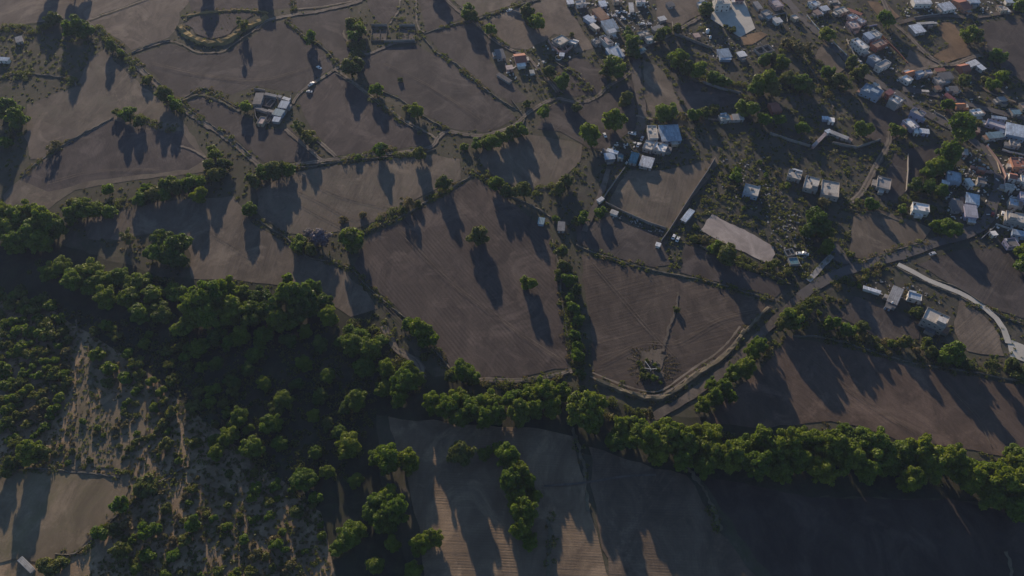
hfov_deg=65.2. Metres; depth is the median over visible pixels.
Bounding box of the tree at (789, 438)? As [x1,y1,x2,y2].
[775,426,807,459]
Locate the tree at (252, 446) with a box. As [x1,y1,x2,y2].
[238,435,265,457]
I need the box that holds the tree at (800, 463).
[785,448,813,473]
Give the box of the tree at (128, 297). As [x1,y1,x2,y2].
[116,286,140,307]
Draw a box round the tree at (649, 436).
[636,424,661,454]
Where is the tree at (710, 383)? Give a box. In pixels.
[704,376,717,389]
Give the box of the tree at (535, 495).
[526,489,542,502]
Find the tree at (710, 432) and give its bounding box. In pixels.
[694,421,722,452]
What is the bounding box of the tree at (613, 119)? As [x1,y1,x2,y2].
[601,108,628,130]
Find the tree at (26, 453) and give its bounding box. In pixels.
[15,439,43,466]
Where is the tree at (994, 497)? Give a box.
[977,485,1007,510]
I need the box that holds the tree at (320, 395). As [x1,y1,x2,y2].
[312,387,327,405]
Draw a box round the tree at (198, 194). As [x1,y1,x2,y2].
[188,186,207,203]
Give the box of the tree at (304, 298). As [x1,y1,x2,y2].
[290,282,316,317]
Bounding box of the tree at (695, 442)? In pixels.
[685,436,703,458]
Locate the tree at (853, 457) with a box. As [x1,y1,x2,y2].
[834,437,866,477]
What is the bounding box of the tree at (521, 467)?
[511,460,529,482]
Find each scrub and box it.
[0,0,1023,575]
[0,1,1023,564]
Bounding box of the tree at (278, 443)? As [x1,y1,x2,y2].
[271,435,287,451]
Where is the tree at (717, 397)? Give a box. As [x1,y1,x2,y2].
[708,386,723,405]
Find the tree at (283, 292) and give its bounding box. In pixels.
[275,281,295,304]
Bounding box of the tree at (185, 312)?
[177,301,198,327]
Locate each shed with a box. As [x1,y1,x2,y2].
[15,35,23,44]
[17,556,35,573]
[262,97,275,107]
[265,114,272,123]
[272,108,285,118]
[278,100,291,110]
[371,29,386,41]
[398,29,414,39]
[492,48,505,61]
[496,72,511,83]
[537,217,544,225]
[557,221,564,232]
[610,209,618,216]
[639,47,646,53]
[651,24,663,33]
[655,242,660,248]
[783,248,795,256]
[787,257,799,266]
[790,14,799,22]
[944,86,958,95]
[949,198,963,214]
[995,5,1010,13]
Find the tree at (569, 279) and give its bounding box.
[561,274,577,287]
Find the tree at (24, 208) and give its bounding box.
[17,198,36,217]
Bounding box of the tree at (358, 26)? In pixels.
[349,21,366,33]
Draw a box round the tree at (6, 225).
[0,215,19,240]
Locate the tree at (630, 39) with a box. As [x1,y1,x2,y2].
[625,34,642,45]
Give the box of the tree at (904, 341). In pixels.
[894,335,913,348]
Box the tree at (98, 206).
[90,201,102,216]
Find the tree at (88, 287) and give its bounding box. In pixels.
[80,276,106,295]
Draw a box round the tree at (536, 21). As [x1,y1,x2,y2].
[527,12,544,28]
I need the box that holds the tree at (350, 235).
[338,227,362,254]
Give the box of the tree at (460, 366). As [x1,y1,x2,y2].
[450,358,473,381]
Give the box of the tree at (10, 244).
[1,229,26,254]
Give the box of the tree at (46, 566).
[35,557,59,575]
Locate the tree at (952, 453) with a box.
[939,442,967,478]
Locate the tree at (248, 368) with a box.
[241,361,255,376]
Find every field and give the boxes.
[0,0,137,26]
[0,390,6,434]
[0,471,127,561]
[3,49,206,209]
[22,120,204,191]
[24,119,78,158]
[84,196,376,316]
[91,0,188,49]
[137,22,333,97]
[185,92,318,162]
[188,0,291,10]
[256,155,460,234]
[290,9,350,61]
[296,0,351,8]
[299,72,429,155]
[354,178,567,377]
[362,45,516,131]
[367,0,397,23]
[388,416,607,575]
[418,0,460,30]
[426,22,527,103]
[455,0,516,16]
[479,134,581,191]
[482,0,592,52]
[537,80,635,148]
[554,56,606,96]
[577,216,669,266]
[582,255,772,392]
[589,447,755,575]
[609,161,706,225]
[643,60,685,116]
[656,0,699,24]
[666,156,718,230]
[673,80,737,109]
[680,244,785,296]
[697,475,1023,575]
[703,336,1023,455]
[741,32,766,44]
[808,42,845,72]
[835,296,919,339]
[849,210,930,258]
[863,105,907,142]
[868,1,899,18]
[880,143,941,199]
[903,49,937,70]
[917,248,1023,317]
[934,22,970,62]
[954,297,1003,355]
[978,18,1023,89]
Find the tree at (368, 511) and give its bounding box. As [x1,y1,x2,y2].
[361,502,376,525]
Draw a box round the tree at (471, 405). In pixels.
[460,394,483,421]
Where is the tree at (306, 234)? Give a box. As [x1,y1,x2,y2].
[302,228,309,237]
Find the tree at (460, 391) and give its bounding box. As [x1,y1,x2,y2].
[448,387,466,405]
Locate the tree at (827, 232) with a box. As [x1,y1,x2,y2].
[817,227,834,237]
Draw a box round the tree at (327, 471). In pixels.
[319,465,335,479]
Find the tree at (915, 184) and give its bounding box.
[907,177,922,191]
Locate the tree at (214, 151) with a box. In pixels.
[206,144,223,158]
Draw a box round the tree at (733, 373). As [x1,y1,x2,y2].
[724,361,744,382]
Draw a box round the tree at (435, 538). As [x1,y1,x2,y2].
[423,528,443,547]
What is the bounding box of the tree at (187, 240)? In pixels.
[178,233,193,252]
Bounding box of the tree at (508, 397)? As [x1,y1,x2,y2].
[499,389,524,407]
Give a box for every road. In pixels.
[632,57,647,137]
[640,14,703,47]
[646,295,803,424]
[782,0,1004,299]
[883,0,979,65]
[896,9,1019,23]
[901,63,950,71]
[902,86,1023,119]
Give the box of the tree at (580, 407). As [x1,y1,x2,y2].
[566,389,603,427]
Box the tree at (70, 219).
[61,206,78,225]
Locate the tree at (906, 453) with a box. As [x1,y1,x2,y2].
[894,439,919,473]
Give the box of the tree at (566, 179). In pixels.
[559,174,574,185]
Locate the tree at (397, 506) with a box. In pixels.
[380,493,408,524]
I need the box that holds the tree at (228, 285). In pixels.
[215,275,236,297]
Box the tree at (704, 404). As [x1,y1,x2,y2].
[695,393,714,412]
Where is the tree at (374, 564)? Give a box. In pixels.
[364,556,384,574]
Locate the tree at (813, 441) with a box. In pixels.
[801,428,827,456]
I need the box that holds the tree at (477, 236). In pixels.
[465,225,489,245]
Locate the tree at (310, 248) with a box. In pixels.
[305,242,316,255]
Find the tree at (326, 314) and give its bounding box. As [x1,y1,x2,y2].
[317,304,338,326]
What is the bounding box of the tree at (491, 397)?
[478,387,500,406]
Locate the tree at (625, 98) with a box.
[618,91,633,106]
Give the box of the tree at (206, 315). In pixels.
[193,303,220,329]
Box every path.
[49,168,158,183]
[86,0,143,20]
[88,21,259,165]
[89,23,261,165]
[132,29,255,52]
[152,62,316,80]
[172,208,264,263]
[179,145,205,157]
[254,0,360,28]
[255,0,361,29]
[262,69,631,165]
[272,187,358,229]
[281,181,376,218]
[284,128,322,159]
[285,128,321,159]
[291,41,415,103]
[292,42,397,103]
[296,0,355,8]
[297,174,399,209]
[313,135,336,156]
[314,135,335,155]
[335,70,435,137]
[380,325,423,372]
[383,302,447,361]
[383,326,426,376]
[390,0,400,22]
[393,66,479,119]
[401,230,560,360]
[415,0,424,31]
[445,0,558,92]
[479,368,570,381]
[480,369,572,381]
[544,474,655,486]
[545,519,552,575]
[572,427,590,511]
[582,169,610,231]
[590,326,744,395]
[591,263,671,353]
[599,309,757,363]
[636,113,718,120]
[639,15,702,47]
[662,292,678,351]
[687,467,722,530]
[800,351,920,435]
[806,254,833,281]
[845,131,891,204]
[881,0,980,65]
[897,263,1011,343]
[902,63,952,72]
[944,383,994,443]
[980,85,1016,101]
[1004,551,1013,575]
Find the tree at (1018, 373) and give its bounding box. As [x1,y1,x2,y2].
[1009,364,1023,383]
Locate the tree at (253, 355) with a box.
[244,347,263,363]
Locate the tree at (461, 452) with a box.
[446,440,476,466]
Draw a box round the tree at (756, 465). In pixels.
[741,450,772,481]
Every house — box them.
[0,57,10,63]
[252,93,264,107]
[255,106,267,113]
[256,116,266,126]
[264,92,276,98]
[272,116,280,123]
[505,65,513,71]
[513,52,528,65]
[517,63,525,68]
[551,34,569,48]
[555,45,567,53]
[566,0,574,6]
[567,39,578,46]
[575,0,586,7]
[583,15,595,24]
[589,23,599,31]
[591,7,609,23]
[591,37,601,46]
[597,196,603,203]
[598,0,606,8]
[599,35,613,47]
[601,18,618,34]
[602,148,621,156]
[604,152,615,164]
[605,45,624,58]
[607,28,616,38]
[612,0,621,5]
[617,154,622,161]
[628,2,633,14]
[628,152,639,165]
[636,0,645,5]
[637,30,649,39]
[639,155,654,170]
[642,139,654,153]
[644,35,654,43]
[646,125,660,141]
[652,141,671,155]
[657,16,666,22]
[658,124,681,146]
[665,1,675,9]
[680,208,694,223]
[692,33,700,39]
[696,0,706,8]
[712,0,731,11]
[716,48,731,57]
[718,113,730,123]
[719,56,731,61]
[729,114,744,122]
[731,0,743,3]
[736,51,747,61]
[742,183,759,200]
[752,1,762,11]
[753,44,773,56]
[758,9,772,20]
[767,102,782,114]
[768,0,783,10]
[771,16,782,25]
[786,168,802,183]
[802,175,819,194]
[807,0,820,9]
[811,9,823,17]
[811,132,826,148]
[819,5,830,13]
[820,179,839,201]
[822,116,827,121]
[826,0,840,6]
[827,117,834,124]
[828,130,852,143]
[832,6,849,16]
[845,20,860,32]
[846,13,858,20]
[847,8,862,17]
[849,37,869,56]
[856,17,866,26]
[856,83,883,102]
[862,31,875,43]
[862,286,880,295]
[866,54,880,67]
[869,29,881,41]
[869,38,888,52]
[871,82,881,88]
[871,176,891,194]
[873,59,890,72]
[883,89,895,99]
[883,285,903,310]
[884,301,891,310]
[885,94,903,110]
[898,75,912,85]
[901,118,919,132]
[902,69,915,77]
[906,290,921,304]
[907,23,925,36]
[908,107,925,122]
[910,0,932,7]
[910,202,929,218]
[912,128,918,135]
[914,70,925,79]
[916,21,937,28]
[918,128,929,136]
[918,307,949,336]
[924,69,932,77]
[932,71,954,84]
[932,76,945,86]
[933,68,945,74]
[933,85,942,91]
[936,1,956,13]
[941,180,949,185]
[943,93,955,100]
[944,170,961,186]
[952,0,971,14]
[954,103,968,110]
[955,63,971,73]
[960,192,979,206]
[962,149,968,157]
[962,178,974,189]
[962,204,978,224]
[966,59,979,68]
[967,0,980,8]
[969,108,985,120]
[975,64,986,72]
[975,166,985,174]
[975,176,986,186]
[980,119,1005,130]
[981,131,1004,142]
[988,231,997,238]
[991,115,1006,122]
[992,96,1007,106]
[999,122,1023,142]
[999,183,1014,193]
[1001,238,1019,249]
[1003,0,1014,5]
[1003,139,1020,149]
[1003,210,1023,228]
[1005,157,1023,171]
[1007,172,1018,182]
[1007,197,1022,210]
[1008,108,1021,116]
[1010,229,1023,239]
[1015,175,1023,188]
[1017,103,1023,111]
[1017,191,1023,204]
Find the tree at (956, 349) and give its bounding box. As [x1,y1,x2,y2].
[941,340,965,366]
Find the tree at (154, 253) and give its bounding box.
[148,241,160,259]
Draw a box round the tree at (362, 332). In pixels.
[352,328,370,338]
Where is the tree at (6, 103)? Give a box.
[0,97,24,118]
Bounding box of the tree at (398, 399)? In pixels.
[390,386,408,408]
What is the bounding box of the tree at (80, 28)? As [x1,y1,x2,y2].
[69,13,91,37]
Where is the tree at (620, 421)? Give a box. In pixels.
[612,416,630,431]
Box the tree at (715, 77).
[706,70,724,85]
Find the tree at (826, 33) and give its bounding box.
[818,26,836,41]
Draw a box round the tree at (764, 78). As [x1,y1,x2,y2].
[750,69,777,96]
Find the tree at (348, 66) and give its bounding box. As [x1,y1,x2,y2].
[340,58,361,74]
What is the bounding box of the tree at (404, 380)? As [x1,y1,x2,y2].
[389,368,419,391]
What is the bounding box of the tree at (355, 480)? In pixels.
[347,472,364,489]
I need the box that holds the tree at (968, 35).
[960,24,978,42]
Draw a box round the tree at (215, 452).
[207,443,224,461]
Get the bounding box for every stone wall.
[0,467,119,478]
[1,72,76,85]
[22,117,113,177]
[55,498,139,555]
[106,33,184,106]
[132,39,170,51]
[156,466,185,483]
[181,88,236,107]
[185,106,250,155]
[255,219,334,263]
[285,19,339,66]
[296,148,435,167]
[335,73,422,132]
[335,262,405,318]
[365,172,475,233]
[369,85,448,129]
[422,36,521,111]
[424,0,538,33]
[431,348,449,368]
[460,7,517,51]
[476,171,550,217]
[485,371,569,383]
[511,99,524,123]
[551,55,591,93]
[552,239,572,362]
[576,244,651,270]
[652,269,773,301]
[689,77,750,101]
[700,245,790,284]
[792,335,1023,382]
[803,55,833,107]
[849,208,902,221]
[852,243,919,262]
[894,265,978,308]
[936,279,1023,323]
[972,17,1023,84]
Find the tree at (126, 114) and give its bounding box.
[117,106,136,121]
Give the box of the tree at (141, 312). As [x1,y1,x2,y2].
[127,302,153,324]
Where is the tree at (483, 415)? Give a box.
[474,404,493,428]
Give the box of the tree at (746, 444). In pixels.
[735,433,756,453]
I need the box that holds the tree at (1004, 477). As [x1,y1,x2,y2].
[984,461,1023,497]
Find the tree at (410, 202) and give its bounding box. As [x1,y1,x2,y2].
[399,196,415,209]
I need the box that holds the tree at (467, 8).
[461,2,474,19]
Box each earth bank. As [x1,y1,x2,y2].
[176,14,268,46]
[181,94,240,112]
[187,9,267,16]
[595,330,746,401]
[745,306,769,331]
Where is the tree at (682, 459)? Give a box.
[673,449,694,472]
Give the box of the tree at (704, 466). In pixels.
[693,452,716,480]
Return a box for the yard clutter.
[505,0,1023,241]
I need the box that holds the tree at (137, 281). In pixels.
[123,272,150,291]
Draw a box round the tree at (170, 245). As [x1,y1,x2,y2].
[160,235,188,264]
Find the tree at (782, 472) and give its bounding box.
[767,460,793,484]
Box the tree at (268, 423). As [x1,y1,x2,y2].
[259,413,283,434]
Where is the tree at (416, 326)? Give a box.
[409,317,426,338]
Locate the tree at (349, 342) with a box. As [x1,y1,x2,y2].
[340,332,361,357]
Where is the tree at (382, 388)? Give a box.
[373,378,390,396]
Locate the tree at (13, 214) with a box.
[4,204,31,225]
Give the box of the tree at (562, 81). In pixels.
[553,72,569,89]
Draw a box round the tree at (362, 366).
[352,356,376,377]
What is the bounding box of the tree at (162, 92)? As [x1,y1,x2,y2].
[153,85,173,101]
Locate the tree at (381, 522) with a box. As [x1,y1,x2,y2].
[372,506,398,534]
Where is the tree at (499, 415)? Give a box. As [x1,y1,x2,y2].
[490,402,506,425]
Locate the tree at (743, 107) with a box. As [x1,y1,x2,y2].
[735,99,760,116]
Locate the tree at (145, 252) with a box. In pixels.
[142,246,153,259]
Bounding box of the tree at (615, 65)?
[604,54,626,78]
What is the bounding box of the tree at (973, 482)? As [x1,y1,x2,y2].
[959,463,988,495]
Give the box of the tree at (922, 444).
[907,433,944,462]
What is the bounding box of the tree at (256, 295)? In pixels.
[247,284,269,302]
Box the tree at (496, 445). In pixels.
[492,441,501,453]
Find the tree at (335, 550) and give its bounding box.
[328,540,347,556]
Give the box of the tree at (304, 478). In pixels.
[288,467,318,491]
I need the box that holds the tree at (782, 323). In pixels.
[774,315,792,331]
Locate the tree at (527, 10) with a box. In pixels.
[520,2,535,19]
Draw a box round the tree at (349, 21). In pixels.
[345,17,362,30]
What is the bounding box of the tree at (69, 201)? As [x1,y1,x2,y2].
[65,197,76,206]
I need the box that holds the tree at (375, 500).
[366,491,384,510]
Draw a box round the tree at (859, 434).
[844,425,879,456]
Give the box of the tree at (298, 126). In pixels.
[290,120,305,135]
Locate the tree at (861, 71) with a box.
[849,64,869,78]
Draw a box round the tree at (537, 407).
[528,399,544,419]
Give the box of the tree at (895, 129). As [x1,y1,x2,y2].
[888,123,906,136]
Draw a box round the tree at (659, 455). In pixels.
[647,439,672,466]
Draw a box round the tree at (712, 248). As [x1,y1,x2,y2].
[706,239,722,254]
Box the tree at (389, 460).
[374,442,400,475]
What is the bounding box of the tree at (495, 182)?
[488,176,504,190]
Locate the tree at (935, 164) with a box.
[925,158,944,173]
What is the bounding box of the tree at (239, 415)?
[230,405,248,426]
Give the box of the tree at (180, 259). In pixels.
[167,249,190,268]
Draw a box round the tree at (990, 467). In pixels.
[978,461,994,478]
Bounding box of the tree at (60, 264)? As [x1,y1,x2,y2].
[50,255,72,278]
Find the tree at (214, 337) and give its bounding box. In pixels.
[206,326,227,346]
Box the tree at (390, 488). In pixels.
[378,483,396,498]
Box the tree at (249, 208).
[241,201,257,215]
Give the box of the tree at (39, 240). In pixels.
[22,229,53,253]
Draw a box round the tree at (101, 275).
[90,269,116,287]
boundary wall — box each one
[254,88,265,91]
[371,24,386,26]
[384,39,414,42]
[399,24,414,26]
[603,167,624,197]
[606,202,665,229]
[661,158,714,241]
[672,22,712,49]
[703,81,740,93]
[770,132,809,146]
[832,138,880,148]
[846,39,872,73]
[882,35,907,63]
[906,153,908,190]
[934,111,948,121]
[970,165,993,173]
[986,145,1006,184]
[988,149,1000,173]
[995,223,1011,230]
[1002,149,1023,155]
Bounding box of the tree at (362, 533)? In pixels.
[344,521,368,540]
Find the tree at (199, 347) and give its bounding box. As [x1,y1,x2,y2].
[188,338,210,357]
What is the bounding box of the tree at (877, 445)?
[859,426,897,461]
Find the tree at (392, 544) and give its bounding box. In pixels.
[384,534,401,552]
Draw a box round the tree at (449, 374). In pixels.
[444,369,456,382]
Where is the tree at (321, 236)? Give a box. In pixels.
[307,228,332,245]
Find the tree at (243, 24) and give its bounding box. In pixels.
[236,16,248,31]
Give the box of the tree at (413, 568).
[404,559,423,575]
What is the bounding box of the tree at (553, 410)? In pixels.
[543,391,561,419]
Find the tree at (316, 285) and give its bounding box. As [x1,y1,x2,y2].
[301,278,321,296]
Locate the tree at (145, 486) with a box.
[132,472,157,498]
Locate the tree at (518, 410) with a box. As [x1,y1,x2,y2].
[507,397,531,427]
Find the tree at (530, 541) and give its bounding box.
[521,529,537,552]
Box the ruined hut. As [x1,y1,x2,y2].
[642,359,659,372]
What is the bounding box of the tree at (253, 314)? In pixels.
[240,300,265,325]
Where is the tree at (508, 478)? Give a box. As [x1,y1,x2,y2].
[499,467,522,493]
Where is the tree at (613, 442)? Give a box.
[604,430,624,451]
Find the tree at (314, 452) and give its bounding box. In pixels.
[308,444,321,459]
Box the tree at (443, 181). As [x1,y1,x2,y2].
[434,174,452,189]
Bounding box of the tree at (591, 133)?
[579,122,601,146]
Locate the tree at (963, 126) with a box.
[948,112,977,142]
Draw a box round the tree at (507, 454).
[494,441,519,469]
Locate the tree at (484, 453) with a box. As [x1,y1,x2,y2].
[477,445,492,461]
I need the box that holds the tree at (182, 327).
[169,315,196,335]
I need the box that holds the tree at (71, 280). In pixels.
[59,267,86,290]
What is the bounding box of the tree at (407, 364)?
[400,360,419,372]
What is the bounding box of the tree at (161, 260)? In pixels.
[156,254,168,264]
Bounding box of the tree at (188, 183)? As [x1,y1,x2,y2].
[177,176,195,192]
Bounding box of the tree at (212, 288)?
[197,280,226,308]
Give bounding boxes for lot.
[700,214,774,261]
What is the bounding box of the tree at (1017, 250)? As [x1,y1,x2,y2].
[1012,243,1023,257]
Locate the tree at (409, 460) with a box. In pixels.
[397,447,419,476]
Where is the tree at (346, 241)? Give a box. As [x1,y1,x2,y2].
[338,227,363,250]
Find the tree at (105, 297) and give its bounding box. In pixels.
[91,284,117,310]
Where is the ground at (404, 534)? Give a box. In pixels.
[0,0,1023,575]
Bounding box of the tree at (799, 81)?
[791,74,812,90]
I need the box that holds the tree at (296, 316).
[285,304,307,327]
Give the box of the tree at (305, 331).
[297,323,312,339]
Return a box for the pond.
[185,13,253,38]
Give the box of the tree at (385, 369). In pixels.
[376,357,394,379]
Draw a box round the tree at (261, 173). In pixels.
[255,163,269,180]
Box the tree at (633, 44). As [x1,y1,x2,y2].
[625,40,638,53]
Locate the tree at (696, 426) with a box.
[689,423,703,433]
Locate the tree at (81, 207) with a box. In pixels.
[71,197,96,217]
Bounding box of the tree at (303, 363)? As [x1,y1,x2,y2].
[295,354,312,372]
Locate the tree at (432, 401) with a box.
[421,390,440,416]
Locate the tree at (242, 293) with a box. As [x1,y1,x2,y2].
[233,285,248,302]
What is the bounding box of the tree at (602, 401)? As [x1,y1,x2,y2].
[591,391,609,408]
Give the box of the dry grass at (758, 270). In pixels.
[0,0,1023,557]
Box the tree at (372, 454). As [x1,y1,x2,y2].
[368,446,382,465]
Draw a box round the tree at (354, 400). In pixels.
[344,388,367,412]
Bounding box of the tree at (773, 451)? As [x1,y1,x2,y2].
[755,438,785,464]
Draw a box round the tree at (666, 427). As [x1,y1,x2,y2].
[651,417,681,448]
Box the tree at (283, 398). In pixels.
[273,389,293,409]
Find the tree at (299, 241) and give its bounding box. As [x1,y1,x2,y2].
[289,233,307,252]
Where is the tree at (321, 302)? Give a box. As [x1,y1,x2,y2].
[310,292,334,314]
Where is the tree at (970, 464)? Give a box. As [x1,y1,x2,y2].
[948,455,977,483]
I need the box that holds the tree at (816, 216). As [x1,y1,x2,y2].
[805,206,831,233]
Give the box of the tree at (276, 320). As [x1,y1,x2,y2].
[265,308,293,332]
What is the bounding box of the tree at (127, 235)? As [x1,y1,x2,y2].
[119,227,135,244]
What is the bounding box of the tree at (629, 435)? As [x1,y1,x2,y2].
[619,415,649,448]
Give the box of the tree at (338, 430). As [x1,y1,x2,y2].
[331,424,346,440]
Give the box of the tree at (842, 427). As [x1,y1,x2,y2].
[836,423,853,434]
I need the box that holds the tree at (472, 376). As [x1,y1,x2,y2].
[463,367,480,384]
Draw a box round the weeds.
[0,0,1023,461]
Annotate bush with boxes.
[0,310,5,319]
[0,318,8,328]
[0,328,9,338]
[0,341,7,350]
[0,353,5,360]
[0,361,10,373]
[0,380,11,391]
[0,395,3,404]
[0,402,15,416]
[0,420,8,433]
[1,370,13,379]
[1,416,15,426]
[3,393,17,403]
[4,341,14,348]
[4,435,13,443]
[5,348,13,358]
[6,317,18,326]
[7,334,16,341]
[7,377,15,383]
[7,436,21,447]
[8,383,20,391]
[9,425,16,432]
[10,324,22,335]
[11,410,22,420]
[12,351,19,358]
[13,339,29,354]
[15,296,29,306]
[15,376,28,387]
[15,391,28,402]
[15,402,24,407]
[17,367,28,377]
[18,316,29,323]
[18,361,26,366]
[18,383,34,394]
[21,348,36,358]
[21,409,28,417]
[21,419,34,428]
[22,323,35,338]
[25,340,35,346]
[27,304,42,314]
[27,363,36,372]
[27,390,42,400]
[28,405,41,415]
[29,356,39,362]
[29,370,44,378]
[30,432,38,439]
[31,313,39,322]
[33,328,45,340]
[34,412,43,421]
[35,314,50,325]
[35,397,47,408]
[36,291,50,304]
[37,320,56,330]
[37,345,50,356]
[37,422,50,432]
[38,357,49,364]
[39,329,58,340]
[39,387,48,394]
[41,364,51,371]
[42,299,57,311]
[42,372,50,380]
[44,412,55,419]
[46,403,61,412]
[47,365,61,380]
[49,357,60,363]
[49,383,59,392]
[50,450,58,457]
[51,312,66,324]
[53,343,63,349]
[53,392,64,402]
[54,555,70,573]
[56,324,69,336]
[56,385,67,393]
[58,369,69,379]
[59,361,69,368]
[60,347,72,357]
[61,376,74,385]
[64,459,71,465]
[68,448,75,454]
[79,418,86,423]
[86,456,93,463]
[88,346,106,361]
[89,326,100,335]
[89,525,107,540]
[92,430,98,436]
[93,424,101,431]
[98,320,113,330]
[99,361,118,375]
[100,377,114,388]
[103,522,118,537]
[107,325,116,331]
[108,330,123,341]
[110,425,119,431]
[111,108,122,116]
[115,48,124,55]
[117,372,132,383]
[118,520,131,529]
[120,408,127,415]
[120,534,128,540]
[121,347,132,358]
[121,419,128,428]
[122,397,132,404]
[125,541,132,553]
[127,354,144,367]
[127,534,137,543]
[127,557,137,565]
[130,386,140,395]
[130,438,138,445]
[130,445,135,451]
[130,562,142,575]
[131,400,140,406]
[132,368,145,381]
[133,380,144,389]
[133,413,139,418]
[133,430,140,436]
[137,337,151,350]
[137,518,146,524]
[138,546,156,562]
[142,75,152,84]
[145,376,157,385]
[149,402,157,409]
[149,434,156,440]
[155,386,167,396]
[157,418,169,426]
[158,395,169,404]
[158,436,173,450]
[158,489,165,495]
[159,533,167,539]
[160,346,176,356]
[160,502,171,514]
[160,569,171,575]
[162,358,175,368]
[164,428,171,435]
[165,373,175,386]
[165,405,178,417]
[166,535,177,546]
[166,548,180,561]
[174,457,182,464]
[174,513,181,519]
[176,568,183,574]
[177,532,193,546]
[178,352,191,361]
[181,492,187,498]
[184,398,199,412]
[184,436,201,450]
[185,499,193,505]
[186,484,197,492]
[195,361,207,372]
[198,537,205,544]
[202,393,217,408]
[202,510,210,517]
[204,383,221,394]
[207,433,220,446]
[208,514,218,522]
[211,420,219,427]
[211,566,223,575]
[217,490,224,496]
[221,522,232,531]
[223,501,232,508]
[224,469,232,477]
[226,420,239,429]
[228,567,241,575]
[236,512,242,518]
[239,534,248,544]
[242,424,254,434]
[244,564,258,575]
[246,490,258,502]
[247,516,255,524]
[247,549,261,560]
[253,514,260,520]
[262,496,274,507]
[262,551,269,561]
[264,510,276,520]
[268,477,281,492]
[268,535,280,547]
[268,562,276,571]
[273,495,280,501]
[278,528,286,536]
[280,546,289,552]
[285,559,296,570]
[287,486,297,492]
[301,548,308,554]
[316,531,326,540]
[317,520,323,528]
[338,216,347,223]
[354,153,361,160]
[358,211,366,218]
[399,206,407,213]
[402,104,409,110]
[414,200,421,207]
[460,143,468,149]
[523,100,530,106]
[551,215,559,221]
[639,365,646,372]
[639,372,650,379]
[650,374,658,381]
[664,26,671,33]
[673,306,680,312]
[689,235,699,242]
[692,223,699,230]
[708,104,719,111]
[727,26,735,32]
[783,267,792,275]
[784,182,791,188]
[798,116,804,121]
[825,90,832,97]
[825,296,834,302]
[846,251,854,257]
[861,276,867,281]
[875,343,883,350]
[885,350,893,356]
[886,339,896,347]
[898,203,906,212]
[912,347,920,354]
[929,205,936,212]
[974,119,982,126]
[981,76,988,81]
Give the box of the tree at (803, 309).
[792,303,812,319]
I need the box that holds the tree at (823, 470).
[806,455,840,486]
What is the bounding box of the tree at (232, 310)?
[215,294,246,326]
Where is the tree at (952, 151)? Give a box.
[934,140,963,170]
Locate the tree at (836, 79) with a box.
[828,73,847,87]
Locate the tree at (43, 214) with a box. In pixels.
[29,204,60,230]
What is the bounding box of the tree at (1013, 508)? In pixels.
[999,495,1023,522]
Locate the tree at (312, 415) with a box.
[306,408,319,422]
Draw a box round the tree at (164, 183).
[158,175,176,188]
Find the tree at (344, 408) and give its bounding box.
[338,401,351,414]
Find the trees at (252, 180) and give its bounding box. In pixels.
[0,0,1023,548]
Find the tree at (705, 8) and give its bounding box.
[698,1,714,15]
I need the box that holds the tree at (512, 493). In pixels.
[505,482,526,507]
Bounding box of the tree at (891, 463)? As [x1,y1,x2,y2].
[873,449,902,477]
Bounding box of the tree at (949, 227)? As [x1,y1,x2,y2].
[938,217,960,237]
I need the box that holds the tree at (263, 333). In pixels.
[253,325,273,342]
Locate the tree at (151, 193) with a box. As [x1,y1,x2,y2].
[144,185,161,201]
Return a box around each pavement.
[711,1,754,36]
[831,242,851,263]
[1008,340,1023,360]
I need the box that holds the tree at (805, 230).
[800,222,817,235]
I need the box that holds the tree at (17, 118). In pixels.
[3,107,30,129]
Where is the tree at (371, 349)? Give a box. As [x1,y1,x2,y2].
[359,336,381,360]
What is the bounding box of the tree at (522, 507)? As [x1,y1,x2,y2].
[509,496,538,521]
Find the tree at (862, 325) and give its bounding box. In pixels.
[855,320,870,333]
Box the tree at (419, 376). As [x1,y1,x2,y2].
[413,372,426,389]
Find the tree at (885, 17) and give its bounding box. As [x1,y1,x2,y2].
[876,9,896,26]
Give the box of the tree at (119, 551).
[107,541,132,560]
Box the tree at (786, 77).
[778,70,794,85]
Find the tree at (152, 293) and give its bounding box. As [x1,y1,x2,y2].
[140,284,165,303]
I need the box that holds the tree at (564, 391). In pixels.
[554,381,570,402]
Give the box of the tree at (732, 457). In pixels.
[717,439,744,474]
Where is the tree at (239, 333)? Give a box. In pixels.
[229,325,251,346]
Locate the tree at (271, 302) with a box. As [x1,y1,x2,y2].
[258,292,281,315]
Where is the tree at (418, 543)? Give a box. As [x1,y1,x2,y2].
[408,533,431,557]
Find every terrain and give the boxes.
[0,239,987,575]
[0,299,335,575]
[67,319,146,470]
[552,0,1023,361]
[636,348,665,378]
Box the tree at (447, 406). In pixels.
[435,392,461,419]
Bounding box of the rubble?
[595,6,1018,304]
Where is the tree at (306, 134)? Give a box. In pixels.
[301,130,315,142]
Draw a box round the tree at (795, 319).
[779,307,804,329]
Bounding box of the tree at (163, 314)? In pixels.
[149,300,175,324]
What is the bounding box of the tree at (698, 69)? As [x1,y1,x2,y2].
[689,61,706,77]
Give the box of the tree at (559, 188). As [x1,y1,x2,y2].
[551,181,565,196]
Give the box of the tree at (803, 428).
[793,425,807,432]
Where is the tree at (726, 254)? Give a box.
[716,242,736,265]
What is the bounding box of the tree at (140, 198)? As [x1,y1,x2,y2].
[131,191,147,205]
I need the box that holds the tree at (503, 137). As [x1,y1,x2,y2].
[495,131,509,142]
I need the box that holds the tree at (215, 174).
[206,167,226,181]
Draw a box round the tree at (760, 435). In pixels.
[748,423,775,451]
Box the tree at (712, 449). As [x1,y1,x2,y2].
[704,441,726,468]
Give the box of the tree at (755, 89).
[747,79,764,94]
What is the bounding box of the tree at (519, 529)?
[508,515,533,539]

